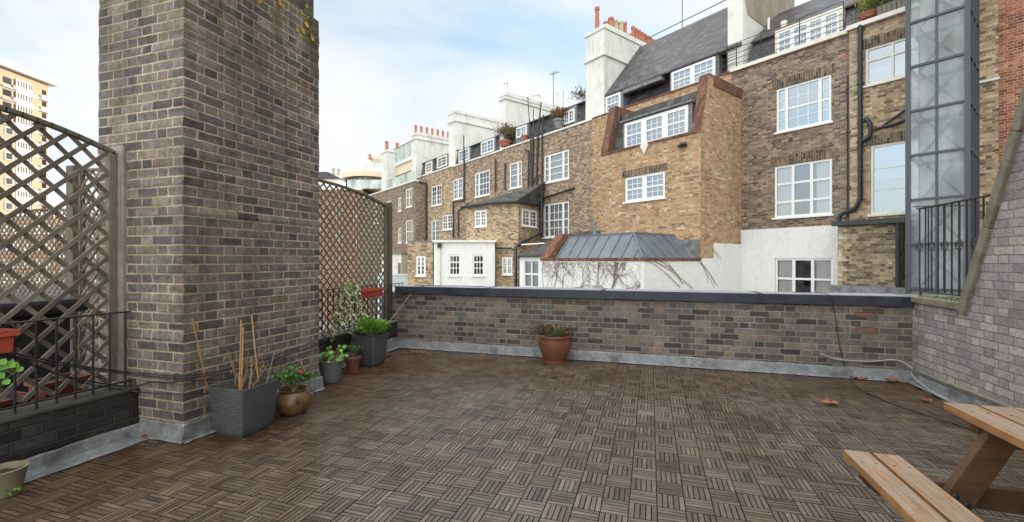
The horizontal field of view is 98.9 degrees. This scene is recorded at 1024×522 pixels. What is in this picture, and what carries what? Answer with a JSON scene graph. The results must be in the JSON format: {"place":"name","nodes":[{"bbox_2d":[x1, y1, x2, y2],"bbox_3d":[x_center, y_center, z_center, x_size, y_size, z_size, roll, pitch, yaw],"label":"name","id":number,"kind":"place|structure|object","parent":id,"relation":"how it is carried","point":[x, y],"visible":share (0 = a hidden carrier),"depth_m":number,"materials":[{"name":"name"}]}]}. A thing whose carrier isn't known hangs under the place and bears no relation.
{"place":"outdoors","nodes":[
{"label":"outdoors","id":0,"kind":"place"},
{"bbox_2d":[0,57,58,214],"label":"tower block","id":1,"kind":"structure","parent":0,"point":[23,90],"depth_m":104.85,"materials":[{"name":"cream render"},{"name":"white painted concrete"},{"name":"dark glass"}]},
{"bbox_2d":[0,215,62,285],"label":"mews house","id":2,"kind":"structure","parent":0,"point":[29,256],"depth_m":42.00,"materials":[{"name":"beige brick"}]},
{"bbox_2d":[1,285,98,327],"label":"mews house","id":3,"kind":"structure","parent":0,"point":[56,291],"depth_m":27.68,"materials":[{"name":"brick"}]},
{"bbox_2d":[54,219,99,283],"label":"mews house","id":4,"kind":"structure","parent":0,"point":[64,256],"depth_m":37.00,"materials":[{"name":"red brick"}]},
{"bbox_2d":[70,328,98,388],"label":"neighbouring roof","id":5,"kind":"structure","parent":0,"point":[96,341],"depth_m":5.67,"materials":[{"name":"concrete"}]},
{"bbox_2d":[0,391,34,408],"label":"planter trough","id":6,"kind":"object","parent":5,"relation":"on","point":[5,402],"visible":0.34,"depth_m":3.14,"materials":[{"name":"red plastic"}]},
{"bbox_2d":[0,295,88,392],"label":"covered barbecue","id":7,"kind":"object","parent":5,"relation":"on","point":[38,304],"visible":0.3,"depth_m":4.21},
{"bbox_2d":[0,208,98,304],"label":"trellis","id":8,"kind":"object","parent":5,"relation":"on","point":[36,255],"visible":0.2,"depth_m":7.97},
{"bbox_2d":[24,372,91,401],"bbox_3d":[-3.551,1.110,3.437,0.252,0.380,0.300,0,0,18],"label":"planter trough","id":9,"kind":"object","parent":5,"relation":"on","point":[50,385],"visible":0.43,"depth_m":3.39,"materials":[{"name":"red plastic"}]},
{"bbox_2d":[0,104,127,402],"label":"trellis","id":10,"kind":"object","parent":5,"relation":"on","point":[114,174],"visible":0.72,"depth_m":3.22,"materials":[{"name":"wood"}]},
{"bbox_2d":[66,165,99,369],"bbox_3d":[-4.304,0.225,5.138,2.600,2.810,0.130,0,0,18],"label":"trellis","id":11,"kind":"object","parent":5,"relation":"on","point":[80,245],"visible":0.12,"depth_m":5.45,"materials":[{"name":"wood"}]},
{"bbox_2d":[318,168,345,187],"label":"distant white house","id":12,"kind":"structure","parent":0,"point":[328,176],"depth_m":75.00,"materials":[{"name":"paint"}]},
{"bbox_2d":[319,320,351,332],"bbox_3d":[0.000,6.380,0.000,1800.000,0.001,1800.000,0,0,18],"label":"ground","id":13,"kind":"structure","parent":0,"point":[324,326],"depth_m":43.27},
{"bbox_2d":[0,385,148,482],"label":"dwarf wall","id":14,"kind":"structure","parent":13,"relation":"on","point":[47,437],"depth_m":3.05,"materials":[{"name":"brick"}]},
{"bbox_2d":[0,311,130,413],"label":"railing","id":15,"kind":"object","parent":14,"relation":"on","point":[56,397],"visible":0.89,"depth_m":3.13,"materials":[{"name":"black metal"}]},
{"bbox_2d":[0,328,19,353],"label":"planter trough","id":16,"kind":"object","parent":15,"relation":"hanging from","point":[7,335],"visible":1,"depth_m":2.69,"materials":[{"name":"red plastic"}]},
{"bbox_2d":[0,359,23,385],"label":"nasturtium","id":17,"kind":"object","parent":15,"relation":"attached to","point":[4,364],"visible":1,"depth_m":2.69,"materials":[{"name":"green plant"}]},
{"bbox_2d":[98,0,324,443],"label":"brick pier","id":18,"kind":"structure","parent":13,"relation":"on","point":[208,114],"depth_m":3.58,"materials":[{"name":"brick"}]},
{"bbox_2d":[8,353,208,394],"bbox_3d":[-2.867,0.809,3.238,1.148,0.520,0.398,0,0,-40],"label":"cable","id":19,"kind":"object","parent":18,"relation":"attached to","point":[99,385],"visible":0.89,"depth_m":3.18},
{"bbox_2d":[2,298,345,378],"bbox_3d":[-2.458,0.723,4.216,0.584,0.445,3.276,0,0,18],"label":"cable","id":20,"kind":"object","parent":18,"relation":"attached to","point":[159,376],"visible":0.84,"depth_m":3.36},
{"bbox_2d":[3,301,345,386],"bbox_3d":[-2.458,0.768,4.214,0.584,0.467,3.279,0,0,18],"label":"cable","id":21,"kind":"object","parent":18,"relation":"attached to","point":[156,381],"visible":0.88,"depth_m":3.35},
{"bbox_2d":[10,304,341,375],"bbox_3d":[-2.458,0.693,4.217,0.583,0.452,3.274,0,0,18],"label":"cable","id":22,"kind":"object","parent":18,"relation":"attached to","point":[155,373],"visible":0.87,"depth_m":3.36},
{"bbox_2d":[192,320,207,390],"bbox_3d":[-2.429,0.746,3.419,0.015,0.592,0.193,0,0,-3],"label":"bamboo cane","id":23,"kind":"object","parent":18,"relation":"attached to","point":[200,355],"visible":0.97,"depth_m":3.41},
{"bbox_2d":[318,320,399,375],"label":"dwarf wall","id":24,"kind":"structure","parent":13,"relation":"on","point":[342,337],"depth_m":5.84,"materials":[{"name":"brick"}]},
{"bbox_2d":[318,179,391,331],"bbox_3d":[-2.316,0.142,6.042,0.090,2.355,2.251,0,0,18],"label":"trellis","id":25,"kind":"object","parent":24,"relation":"on","point":[387,243],"visible":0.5,"depth_m":6.28,"materials":[{"name":"wood"}]},
{"bbox_2d":[326,280,367,344],"bbox_3d":[-2.134,0.826,5.814,0.206,1.145,0.913,0,0,18],"label":"trailing ivy","id":26,"kind":"object","parent":25,"relation":"attached to","point":[351,291],"visible":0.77,"depth_m":5.72,"materials":[{"name":"green plant"}]},
{"bbox_2d":[319,283,402,335],"bbox_3d":[-2.198,0.662,6.098,0.032,0.585,2.550,0,0,18],"label":"railing","id":27,"kind":"object","parent":24,"relation":"on","point":[338,329],"visible":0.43,"depth_m":6.09,"materials":[{"name":"black metal"}]},
{"bbox_2d":[354,287,384,298],"bbox_3d":[-2.051,0.464,6.230,0.192,0.130,0.565,0,0,18],"label":"planter trough","id":28,"kind":"object","parent":27,"relation":"hanging from","point":[371,292],"visible":0.76,"depth_m":6.21,"materials":[{"name":"red plastic"}]},
{"bbox_2d":[362,141,451,318],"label":"brick house","id":29,"kind":"structure","parent":13,"relation":"on","point":[403,191],"depth_m":40.07,"materials":[{"name":"brick"}]},
{"bbox_2d":[405,188,411,208],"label":"window","id":30,"kind":"structure","parent":29,"relation":"in","point":[409,198],"depth_m":37.63,"materials":[{"name":"white paint"}]},
{"bbox_2d":[405,220,412,243],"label":"window","id":31,"kind":"structure","parent":29,"relation":"in","point":[410,222],"depth_m":37.65,"materials":[{"name":"white paint"}]},
{"bbox_2d":[407,241,433,284],"bbox_3d":[-4.934,2.663,25.465,1.377,7.435,4.070,0,0,0],"label":"yellow extension","id":32,"kind":"object","parent":13,"relation":"on","point":[420,262],"visible":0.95,"depth_m":23.50,"materials":[{"name":"brick"}]},
{"bbox_2d":[415,256,426,276],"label":"window","id":33,"kind":"structure","parent":32,"relation":"in","point":[420,260],"depth_m":23.53,"materials":[{"name":"white paint"}]},
{"bbox_2d":[410,125,457,240],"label":"terraced house","id":34,"kind":"structure","parent":13,"relation":"on","point":[431,167],"depth_m":36.69,"materials":[{"name":"brown brick"}]},
{"bbox_2d":[432,220,438,240],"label":"window","id":35,"kind":"structure","parent":34,"relation":"in","point":[436,235],"depth_m":36.04,"materials":[{"name":"white paint"}]},
{"bbox_2d":[431,184,441,206],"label":"window","id":36,"kind":"structure","parent":34,"relation":"in","point":[436,201],"depth_m":35.90,"materials":[{"name":"white paint"}]},
{"bbox_2d":[441,214,451,230],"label":"window","id":37,"kind":"structure","parent":34,"relation":"in","point":[446,222],"depth_m":34.61,"materials":[{"name":"white paint"}]},
{"bbox_2d":[433,240,496,285],"bbox_3d":[-2.541,2.650,25.550,3.389,7.461,4.500,0,0,0],"label":"white extension","id":38,"kind":"object","parent":13,"relation":"on","point":[454,262],"visible":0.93,"depth_m":23.50,"materials":[{"name":"paint"}]},
{"bbox_2d":[447,255,461,276],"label":"window","id":39,"kind":"structure","parent":38,"relation":"in","point":[450,256],"depth_m":23.53,"materials":[{"name":"white paint"}]},
{"bbox_2d":[471,255,485,276],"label":"window","id":40,"kind":"structure","parent":38,"relation":"in","point":[473,256],"depth_m":23.53,"materials":[{"name":"white paint"}]},
{"bbox_2d":[447,109,508,239],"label":"terraced house","id":41,"kind":"structure","parent":13,"relation":"on","point":[477,167],"depth_m":32.77,"materials":[{"name":"brown brick"}]},
{"bbox_2d":[452,177,462,200],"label":"window","id":42,"kind":"structure","parent":41,"relation":"in","point":[457,183],"depth_m":33.28,"materials":[{"name":"white paint"}]},
{"bbox_2d":[474,169,489,198],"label":"window","id":43,"kind":"structure","parent":41,"relation":"in","point":[478,178],"depth_m":30.87,"materials":[{"name":"white paint"}]},
{"bbox_2d":[481,138,493,154],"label":"window","id":44,"kind":"structure","parent":41,"relation":"in","point":[487,141],"depth_m":30.59,"materials":[{"name":"white paint"}]},
{"bbox_2d":[460,182,545,286],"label":"bay wing","id":45,"kind":"structure","parent":13,"relation":"on","point":[510,223],"depth_m":24.21,"materials":[{"name":"brick"}]},
{"bbox_2d":[473,210,486,227],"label":"window","id":46,"kind":"structure","parent":45,"relation":"in","point":[476,226],"depth_m":25.01,"materials":[{"name":"white paint"}]},
{"bbox_2d":[501,257,512,275],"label":"window","id":47,"kind":"structure","parent":45,"relation":"in","point":[507,263],"depth_m":23.89,"materials":[{"name":"white paint"}]},
{"bbox_2d":[522,209,537,228],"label":"window","id":48,"kind":"structure","parent":45,"relation":"in","point":[523,225],"depth_m":24.56,"materials":[{"name":"white paint"}]},
{"bbox_2d":[498,71,592,245],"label":"terraced house","id":49,"kind":"structure","parent":13,"relation":"on","point":[559,162],"depth_m":25.07,"materials":[{"name":"brown brick"}]},
{"bbox_2d":[498,139,511,147],"bbox_3d":[-0.460,-7.607,28.631,0.907,0.334,0.907,0,0,-38],"label":"roof pot","id":50,"kind":"object","parent":49,"relation":"on","point":[503,143],"visible":0.98,"depth_m":28.36,"materials":[{"name":"ceramic"}]},
{"bbox_2d":[491,122,515,139],"bbox_3d":[-0.381,-8.349,28.623,1.945,1.384,1.640,0,0,18],"label":"roof bush","id":51,"kind":"object","parent":50,"relation":"in","point":[507,131],"visible":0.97,"depth_m":28.28,"materials":[{"name":"green plant"}]},
{"bbox_2d":[508,160,521,189],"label":"window","id":52,"kind":"structure","parent":49,"relation":"in","point":[516,167],"depth_m":27.78,"materials":[{"name":"white paint"}]},
{"bbox_2d":[516,124,526,138],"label":"window","id":53,"kind":"structure","parent":49,"relation":"in","point":[523,126],"depth_m":27.61,"materials":[{"name":"white paint"}]},
{"bbox_2d":[542,201,568,238],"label":"window","id":54,"kind":"structure","parent":49,"relation":"in","point":[556,215],"depth_m":24.84,"materials":[{"name":"white paint"}]},
{"bbox_2d":[544,149,569,183],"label":"window","id":55,"kind":"structure","parent":49,"relation":"in","point":[556,165],"depth_m":24.80,"materials":[{"name":"white paint"}]},
{"bbox_2d":[553,118,563,129],"bbox_3d":[2.626,-7.644,24.642,0.648,0.540,0.648,0,0,-38],"label":"roof pot","id":56,"kind":"object","parent":49,"relation":"on","point":[558,123],"visible":0.94,"depth_m":24.43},
{"bbox_2d":[549,105,569,117],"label":"roof grass","id":57,"kind":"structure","parent":56,"relation":"in","point":[560,112],"depth_m":24.34,"materials":[{"name":"brown plant"}]},
{"bbox_2d":[563,108,574,124],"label":"window","id":58,"kind":"structure","parent":49,"relation":"in","point":[573,109],"depth_m":24.29,"materials":[{"name":"white paint"}]},
{"bbox_2d":[567,85,585,102],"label":"roof plants","id":59,"kind":"object","parent":49,"relation":"on","point":[582,95],"visible":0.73,"depth_m":26.08,"materials":[{"name":"green plant"}]},
{"bbox_2d":[516,230,600,286],"bbox_3d":[2.087,2.522,18.896,3.720,7.715,2.501,0,0,-38],"label":"lean to","id":60,"kind":"object","parent":13,"relation":"on","point":[530,268],"visible":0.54,"depth_m":18.07,"materials":[{"name":"white paint"}]},
{"bbox_2d":[524,260,538,286],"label":"window","id":61,"kind":"structure","parent":60,"relation":"in","point":[531,267],"depth_m":17.86,"materials":[{"name":"white paint"}]},
{"bbox_2d":[540,221,701,289],"bbox_3d":[3.739,2.391,15.675,3.211,7.978,4.605,0,0,-38],"label":"zinc roofed extension","id":62,"kind":"object","parent":13,"relation":"on","point":[682,258],"visible":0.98,"depth_m":14.47,"materials":[{"name":"white paint"}]},
{"bbox_2d":[542,250,718,288],"bbox_3d":[4.118,0.465,14.519,6.432,1.639,3.125,0,0,7],"label":"climbing plant","id":63,"kind":"object","parent":62,"relation":"attached to","point":[598,266],"visible":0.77,"depth_m":14.38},
{"bbox_2d":[583,0,741,290],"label":"slate roofed house","id":64,"kind":"structure","parent":13,"relation":"on","point":[664,113],"depth_m":16.96,"materials":[{"name":"beige brick"}]},
{"bbox_2d":[606,92,620,112],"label":"window","id":65,"kind":"structure","parent":64,"relation":"in","point":[619,93],"depth_m":21.60,"materials":[{"name":"white paint"}]},
{"bbox_2d":[622,171,665,203],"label":"window","id":66,"kind":"structure","parent":64,"relation":"in","point":[640,194],"depth_m":16.71,"materials":[{"name":"white paint"}]},
{"bbox_2d":[625,105,688,147],"bbox_3d":[5.407,-4.979,16.614,0.086,1.052,2.746,0,0,-38],"label":"window","id":67,"kind":"structure","parent":64,"relation":"in","point":[665,115],"depth_m":16.44,"materials":[{"name":"white paint"}]},
{"bbox_2d":[672,56,715,89],"bbox_3d":[7.563,-7.745,18.338,0.086,0.870,1.934,0,0,-38],"label":"window","id":68,"kind":"structure","parent":64,"relation":"in","point":[692,67],"depth_m":18.31,"materials":[{"name":"white paint"}]},
{"bbox_2d":[727,0,917,292],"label":"terraced house","id":69,"kind":"structure","parent":13,"relation":"on","point":[790,75],"depth_m":15.59,"materials":[{"name":"brick"}]},
{"bbox_2d":[772,158,833,219],"bbox_3d":[9.976,-2.402,15.059,0.238,1.895,1.856,0,0,-38],"label":"window","id":70,"kind":"structure","parent":69,"relation":"in","point":[785,182],"depth_m":15.00,"materials":[{"name":"white paint"}]},
{"bbox_2d":[774,75,833,134],"bbox_3d":[9.990,-5.299,15.041,0.238,1.615,1.775,0,0,-38],"label":"window","id":71,"kind":"structure","parent":69,"relation":"in","point":[824,83],"depth_m":14.91,"materials":[{"name":"white paint"}]},
{"bbox_2d":[775,258,832,292],"bbox_3d":[10.022,0.665,15.060,0.144,1.467,1.746,0,0,-38],"label":"window","id":72,"kind":"structure","parent":69,"relation":"in","point":[821,278],"depth_m":14.94,"materials":[{"name":"white paint"}]},
{"bbox_2d":[777,10,839,52],"bbox_3d":[10.261,-7.814,15.244,0.086,0.933,1.881,0,0,-38],"label":"window","id":73,"kind":"structure","parent":69,"relation":"in","point":[822,18],"depth_m":15.15,"materials":[{"name":"white paint"}]},
{"bbox_2d":[858,9,876,20],"bbox_3d":[11.223,-7.683,13.777,0.562,0.121,0.562,0,0,-38],"label":"roof pot","id":74,"kind":"object","parent":69,"relation":"on","point":[868,14],"visible":0.77,"depth_m":13.66,"materials":[{"name":"ceramic"}]},
{"bbox_2d":[852,0,883,19],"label":"roof shrub","id":75,"kind":"object","parent":74,"relation":"in","point":[863,1],"visible":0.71,"depth_m":13.68,"materials":[{"name":"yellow plant"}]},
{"bbox_2d":[830,217,911,293],"bbox_3d":[10.647,2.589,12.993,1.030,7.582,1.801,0,0,-38],"label":"extension","id":76,"kind":"object","parent":13,"relation":"on","point":[870,255],"visible":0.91,"depth_m":12.84,"materials":[{"name":"brick"}]},
{"bbox_2d":[836,0,998,293],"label":"yellow brick house","id":77,"kind":"structure","parent":13,"relation":"on","point":[877,129],"depth_m":13.16,"materials":[{"name":"brick"}]},
{"bbox_2d":[863,36,917,88],"bbox_3d":[11.338,-5.916,13.054,0.238,1.204,1.407,0,0,-38],"label":"window","id":78,"kind":"structure","parent":77,"relation":"in","point":[894,71],"depth_m":13.18,"materials":[{"name":"beige paint"}]},
{"bbox_2d":[877,0,904,15],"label":"roof planter","id":79,"kind":"object","parent":77,"relation":"on","point":[888,7],"visible":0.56,"depth_m":13.21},
{"bbox_2d":[859,0,893,10],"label":"roof shrub","id":80,"kind":"object","parent":79,"relation":"in","point":[879,3],"visible":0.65,"depth_m":13.53,"materials":[{"name":"green plant"}]},
{"bbox_2d":[867,138,917,216],"bbox_3d":[11.370,-2.421,12.998,0.220,2.178,1.281,0,0,-38],"label":"window","id":81,"kind":"structure","parent":77,"relation":"in","point":[888,159],"depth_m":13.16,"materials":[{"name":"beige paint"}]},
{"bbox_2d":[905,0,979,295],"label":"lift shaft","id":82,"kind":"object","parent":13,"relation":"on","point":[946,36],"visible":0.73,"depth_m":11.55,"materials":[{"name":"glass"}]},
{"bbox_2d":[896,84,1023,408],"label":"flank wall","id":83,"kind":"structure","parent":13,"relation":"on","point":[968,348],"depth_m":3.84,"materials":[{"name":"brick"}]},
{"bbox_2d":[819,353,947,401],"bbox_3d":[4.223,1.261,4.820,0.624,0.310,1.247,0,0,-26],"label":"conduit","id":84,"kind":"object","parent":83,"relation":"on","point":[917,380],"visible":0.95,"depth_m":4.99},
{"bbox_2d":[916,194,990,295],"bbox_3d":[4.550,-0.096,4.535,0.066,1.012,1.200,0,0,18],"label":"basket railing","id":85,"kind":"object","parent":83,"relation":"on","point":[959,239],"visible":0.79,"depth_m":4.64,"materials":[{"name":"black metal"}]},
{"bbox_2d":[979,0,1023,164],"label":"red brick house","id":86,"kind":"structure","parent":13,"relation":"on","point":[1010,78],"depth_m":11.19,"materials":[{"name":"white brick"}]},
{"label":"side roof","id":87,"kind":"structure","parent":13,"relation":"on","visible":0},
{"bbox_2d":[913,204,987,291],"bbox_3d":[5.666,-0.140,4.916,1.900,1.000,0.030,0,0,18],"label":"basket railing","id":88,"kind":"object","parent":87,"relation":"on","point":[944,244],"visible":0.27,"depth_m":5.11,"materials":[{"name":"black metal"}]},
{"bbox_2d":[318,152,380,319],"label":"corner apartment block","id":89,"kind":"structure","parent":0,"point":[366,178],"depth_m":47.20,"materials":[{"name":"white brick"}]},
{"bbox_2d":[378,274,407,318],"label":"garden wall","id":90,"kind":"structure","parent":0,"point":[400,278],"depth_m":26.00,"materials":[{"name":"white paint"}]},
{"bbox_2d":[381,253,407,273],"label":"white garden building","id":91,"kind":"structure","parent":0,"point":[399,263],"depth_m":33.00,"materials":[{"name":"paint"}]},
{"bbox_2d":[0,0,809,216],"label":"sky","id":92,"kind":"structure","parent":0,"point":[387,68],"materials":[{"name":"white"}]},
{"bbox_2d":[319,351,943,521],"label":"deck underlay","id":93,"kind":"object","parent":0,"point":[655,455],"depth_m":3.07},
{"bbox_2d":[0,348,1023,521],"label":"deck","id":94,"kind":"structure","parent":93,"relation":"on","point":[365,457],"depth_m":3.12,"materials":[{"name":"wood"}]},
{"bbox_2d":[0,460,29,499],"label":"beige pot","id":95,"kind":"object","parent":94,"relation":"on","point":[12,474],"visible":0.95,"depth_m":2.58,"materials":[{"name":"ceramic"}]},
{"bbox_2d":[208,376,278,437],"bbox_3d":[-2.167,1.188,3.551,0.356,0.385,0.356,0,0,18],"label":"square planter","id":96,"kind":"object","parent":94,"relation":"on","point":[245,411],"visible":0.91,"depth_m":3.43,"materials":[{"name":"grey plastic"}]},
{"bbox_2d":[239,320,241,389],"bbox_3d":[-2.156,0.759,3.479,0.015,0.564,0.090,0,0,-22],"label":"bamboo cane","id":97,"kind":"object","parent":96,"relation":"in","point":[240,353],"visible":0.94,"depth_m":3.48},
{"bbox_2d":[241,328,243,389],"bbox_3d":[-2.141,0.789,3.480,0.015,0.503,0.075,0,0,-20],"label":"bamboo cane","id":98,"kind":"object","parent":96,"relation":"in","point":[242,357],"visible":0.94,"depth_m":3.48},
{"bbox_2d":[225,348,274,387],"bbox_3d":[-2.131,0.870,3.576,0.324,0.324,0.323,0,0,18],"label":"dead plant","id":99,"kind":"object","parent":96,"relation":"on","point":[248,375],"visible":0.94,"depth_m":3.55,"materials":[{"name":"brown plant"}]},
{"bbox_2d":[251,315,258,381],"bbox_3d":[-2.214,0.761,3.776,0.015,0.564,0.297,0,0,-41],"label":"bamboo cane","id":100,"kind":"object","parent":96,"relation":"in","point":[254,346],"visible":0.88,"depth_m":3.78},
{"bbox_2d":[275,384,314,415],"bbox_3d":[-1.982,1.268,3.970,0.305,0.223,0.304,0,0,18],"label":"round pot","id":101,"kind":"object","parent":94,"relation":"on","point":[292,403],"visible":0.96,"depth_m":3.87,"materials":[{"name":"ceramic"}]},
{"bbox_2d":[270,364,316,391],"bbox_3d":[-1.999,1.070,4.023,0.401,0.225,0.366,0,0,18],"label":"geranium","id":102,"kind":"object","parent":101,"relation":"on","point":[294,375],"visible":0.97,"depth_m":3.97,"materials":[{"name":"green plant"}]},
{"bbox_2d":[319,357,343,383],"bbox_3d":[-2.058,1.250,4.979,0.274,0.259,0.274,0,0,18],"label":"ribbed pot","id":103,"kind":"object","parent":94,"relation":"on","point":[330,372],"visible":0.9,"depth_m":4.89,"materials":[{"name":"grey plastic"}]},
{"bbox_2d":[319,345,348,362],"bbox_3d":[-2.026,1.064,4.968,0.329,0.175,0.328,0,0,18],"label":"nasturtium","id":104,"kind":"object","parent":103,"relation":"on","point":[328,357],"visible":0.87,"depth_m":4.93,"materials":[{"name":"green plant"}]},
{"bbox_2d":[344,355,360,373],"bbox_3d":[-1.960,1.278,5.389,0.200,0.203,0.200,0,0,18],"label":"terracotta pot","id":105,"kind":"object","parent":94,"relation":"on","point":[352,365],"visible":0.95,"depth_m":5.32,"materials":[{"name":"ceramic"}]},
{"bbox_2d":[345,345,362,356],"bbox_3d":[-1.969,1.113,5.406,0.255,0.168,0.192,0,0,18],"label":"green plant","id":106,"kind":"object","parent":105,"relation":"on","point":[352,348],"visible":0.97,"depth_m":5.39,"materials":[{"name":"green plant"}]},
{"bbox_2d":[353,332,388,366],"bbox_3d":[-1.869,1.180,5.811,0.340,0.400,0.340,0,0,18],"label":"square planter","id":107,"kind":"object","parent":94,"relation":"on","point":[372,352],"visible":0.84,"depth_m":5.68,"materials":[{"name":"grey plastic"}]},
{"bbox_2d":[354,316,390,336],"bbox_3d":[-1.850,0.867,5.834,0.516,0.291,0.540,0,0,18],"label":"box shrub","id":108,"kind":"object","parent":107,"relation":"on","point":[370,326],"visible":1,"depth_m":5.74,"materials":[{"name":"green plant"}]},
{"bbox_2d":[13,353,1015,521],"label":"deck litter","id":109,"kind":"object","parent":94,"relation":"on","point":[542,437],"visible":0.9,"depth_m":3.26,"materials":[{"name":"brown plant"}]},
{"bbox_2d":[538,333,570,363],"bbox_3d":[0.582,1.196,5.951,0.450,0.369,0.446,0,0,18],"label":"terracotta pot","id":110,"kind":"object","parent":94,"relation":"on","point":[554,349],"visible":0.9,"depth_m":5.79,"materials":[{"name":"ceramic"}]},
{"bbox_2d":[525,321,572,336],"bbox_3d":[0.514,0.929,5.963,0.662,0.227,0.479,0,0,-3],"label":"succulent","id":111,"kind":"object","parent":110,"relation":"in","point":[548,328],"visible":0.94,"depth_m":5.90,"materials":[{"name":"green plant"}]},
{"bbox_2d":[381,285,912,382],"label":"parapet wall","id":112,"kind":"structure","parent":94,"relation":"on","point":[790,333],"depth_m":5.73,"materials":[{"name":"brick"}]},
{"bbox_2d":[800,292,971,430],"bbox_3d":[3.815,0.887,4.465,0.383,0.999,2.234,0,0,-3],"label":"cable","id":113,"kind":"object","parent":94,"relation":"on","point":[870,394],"visible":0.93,"depth_m":4.49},
{"bbox_2d":[843,402,1023,521],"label":"picnic table","id":114,"kind":"object","parent":94,"relation":"on","point":[905,489],"visible":1,"depth_m":1.84,"materials":[{"name":"brown wood"}]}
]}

